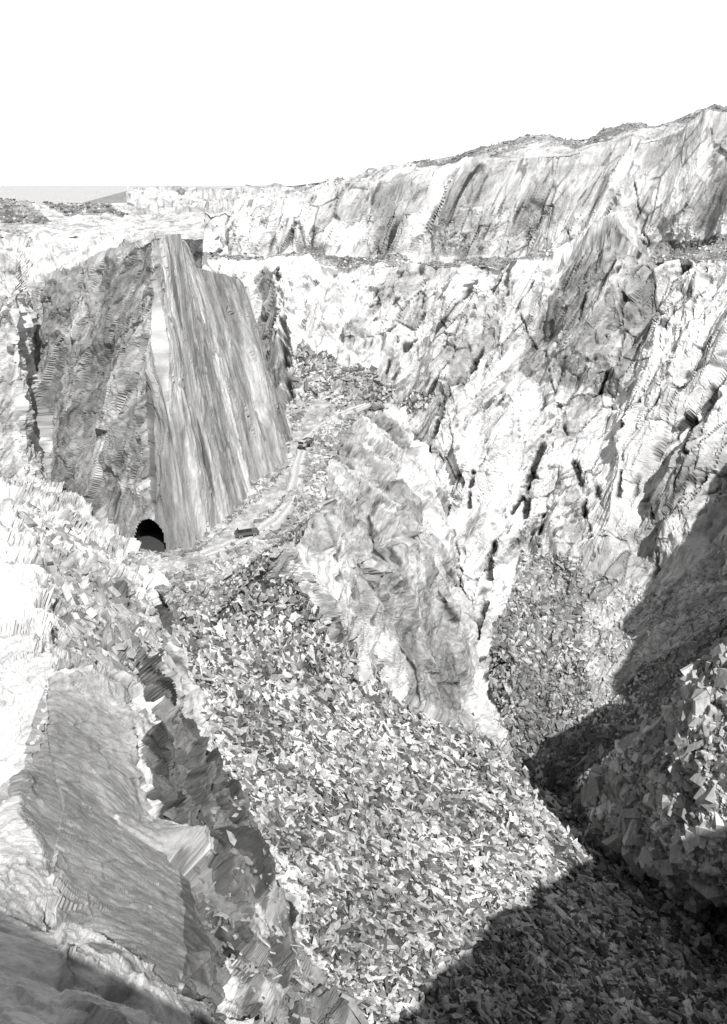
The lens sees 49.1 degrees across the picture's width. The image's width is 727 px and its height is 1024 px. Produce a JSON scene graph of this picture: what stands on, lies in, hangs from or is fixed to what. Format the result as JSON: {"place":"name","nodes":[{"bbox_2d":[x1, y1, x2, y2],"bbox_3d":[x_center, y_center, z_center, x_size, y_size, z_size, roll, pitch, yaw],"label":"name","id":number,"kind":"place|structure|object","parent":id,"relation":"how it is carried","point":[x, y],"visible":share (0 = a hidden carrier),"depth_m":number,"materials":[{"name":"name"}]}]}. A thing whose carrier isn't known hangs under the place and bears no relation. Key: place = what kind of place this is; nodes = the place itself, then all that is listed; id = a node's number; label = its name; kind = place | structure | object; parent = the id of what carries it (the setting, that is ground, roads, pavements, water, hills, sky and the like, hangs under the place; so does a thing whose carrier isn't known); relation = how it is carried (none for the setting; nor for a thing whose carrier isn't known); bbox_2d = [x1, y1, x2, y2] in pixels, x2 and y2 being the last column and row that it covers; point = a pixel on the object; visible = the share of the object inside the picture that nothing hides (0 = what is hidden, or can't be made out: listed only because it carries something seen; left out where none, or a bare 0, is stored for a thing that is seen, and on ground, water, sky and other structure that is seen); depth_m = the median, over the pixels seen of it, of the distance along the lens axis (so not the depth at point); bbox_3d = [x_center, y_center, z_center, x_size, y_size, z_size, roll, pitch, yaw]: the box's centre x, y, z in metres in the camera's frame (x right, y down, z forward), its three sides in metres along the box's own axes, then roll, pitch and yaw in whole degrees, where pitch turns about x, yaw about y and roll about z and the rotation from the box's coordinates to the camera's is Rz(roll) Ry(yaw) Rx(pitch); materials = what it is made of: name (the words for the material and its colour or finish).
{"place":"outdoors","nodes":[
{"label":"outdoors","id":0,"kind":"place"},
{"bbox_2d":[0,199,204,239],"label":"rubble hill","id":1,"kind":"structure","parent":0,"point":[189,225],"depth_m":239.05,"materials":[{"name":"white stone"}]},
{"bbox_2d":[0,198,128,233],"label":"hill rubble","id":2,"kind":"object","parent":1,"relation":"on","point":[70,214],"visible":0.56,"depth_m":246.42,"materials":[{"name":"stone"}]},
{"bbox_2d":[0,223,291,551],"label":"rock buttress","id":3,"kind":"object","parent":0,"point":[137,386],"visible":0.91,"depth_m":150.31,"materials":[{"name":"stone"}]},
{"bbox_2d":[134,518,165,551],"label":"tunnel entrance","id":4,"kind":"object","parent":3,"relation":"in","point":[149,534],"visible":0.18,"depth_m":138.57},
{"bbox_2d":[0,473,360,1023],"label":"foreground crag","id":5,"kind":"structure","parent":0,"point":[102,770],"depth_m":46.88,"materials":[{"name":"stone"}]},
{"bbox_2d":[14,497,193,718],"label":"crag slabs","id":6,"kind":"structure","parent":5,"relation":"on","point":[68,587],"depth_m":90.25,"materials":[{"name":"stone"}]},
{"bbox_2d":[163,796,368,1023],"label":"crevice rubble","id":7,"kind":"object","parent":5,"relation":"on","point":[354,1002],"visible":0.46,"depth_m":44.00,"materials":[{"name":"stone"}]},
{"bbox_2d":[126,399,355,619],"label":"quarry floor","id":8,"kind":"structure","parent":0,"point":[316,411],"depth_m":142.64,"materials":[{"name":"stone"}]},
{"bbox_2d":[127,398,368,617],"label":"shelf rubble","id":9,"kind":"object","parent":8,"relation":"on","point":[243,556],"visible":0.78,"depth_m":138.37,"materials":[{"name":"stone"}]},
{"bbox_2d":[198,403,370,556],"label":"dirt road","id":10,"kind":"structure","parent":0,"point":[288,507],"depth_m":150.00,"materials":[{"name":"soil"}]},
{"bbox_2d":[234,525,259,538],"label":"parked car","id":11,"kind":"object","parent":10,"relation":"on","point":[240,532],"visible":1,"depth_m":135.19,"materials":[{"name":"paint"}]},
{"bbox_2d":[298,437,313,449],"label":"dump truck","id":12,"kind":"object","parent":10,"relation":"on","point":[304,442],"visible":1,"depth_m":180.31,"materials":[{"name":"metal"}]},
{"bbox_2d":[0,139,583,203],"bbox_3d":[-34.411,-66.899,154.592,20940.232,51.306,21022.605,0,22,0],"label":"plateau ground","id":13,"kind":"structure","parent":0,"point":[82,194],"depth_m":1254.08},
{"bbox_2d":[0,0,726,203],"label":"sky","id":14,"kind":"structure","parent":0,"point":[93,92],"materials":[{"name":"white"}]},
{"bbox_2d":[235,405,502,742],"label":"rock rib","id":15,"kind":"object","parent":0,"point":[372,556],"visible":0.59,"depth_m":173.62,"materials":[{"name":"stone"}]},
{"bbox_2d":[126,104,726,946],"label":"quarry rock wall","id":16,"kind":"structure","parent":0,"point":[576,382],"depth_m":219.82,"materials":[{"name":"stone"}]},
{"bbox_2d":[288,339,596,773],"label":"talus rubble","id":17,"kind":"object","parent":16,"relation":"on","point":[557,606],"visible":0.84,"depth_m":197.57,"materials":[{"name":"stone"}]},
{"bbox_2d":[193,234,726,269],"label":"bench rubble","id":18,"kind":"object","parent":16,"relation":"on","point":[458,261],"visible":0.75,"depth_m":240.00,"materials":[{"name":"stone"}]},
{"bbox_2d":[335,104,726,181],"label":"skyline rubble","id":19,"kind":"object","parent":16,"relation":"on","point":[616,128],"visible":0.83,"depth_m":250.26,"materials":[{"name":"stone"}]},
{"bbox_2d":[582,543,726,752],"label":"talus fan rubble","id":20,"kind":"object","parent":16,"relation":"on","point":[650,659],"visible":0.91,"depth_m":179.15,"materials":[{"name":"stone"}]},
{"bbox_2d":[154,576,725,1023],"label":"scree slope","id":21,"kind":"structure","parent":0,"point":[166,618],"depth_m":100.94,"materials":[{"name":"grey gravel"}]},
{"bbox_2d":[171,573,726,1023],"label":"scree stones","id":22,"kind":"object","parent":21,"relation":"on","point":[655,953],"visible":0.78,"depth_m":102.77,"materials":[{"name":"stone"}]},
{"bbox_2d":[510,722,726,950],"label":"valley rubble","id":23,"kind":"object","parent":21,"relation":"on","point":[576,807],"visible":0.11,"depth_m":176.22,"materials":[{"name":"stone"}]},
{"bbox_2d":[581,636,726,913],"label":"boulder pile","id":24,"kind":"object","parent":21,"relation":"on","point":[627,825],"visible":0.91,"depth_m":122.81,"materials":[{"name":"stone"}]},
{"bbox_2d":[579,637,726,906],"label":"boulder pile rubble","id":25,"kind":"object","parent":24,"relation":"on","point":[707,853],"visible":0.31,"depth_m":118.57,"materials":[{"name":"stone"}]},
{"bbox_2d":[592,666,726,891],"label":"spoil mound","id":26,"kind":"object","parent":21,"relation":"on","point":[718,724],"visible":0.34,"depth_m":115.53,"materials":[{"name":"stone"}]}
]}

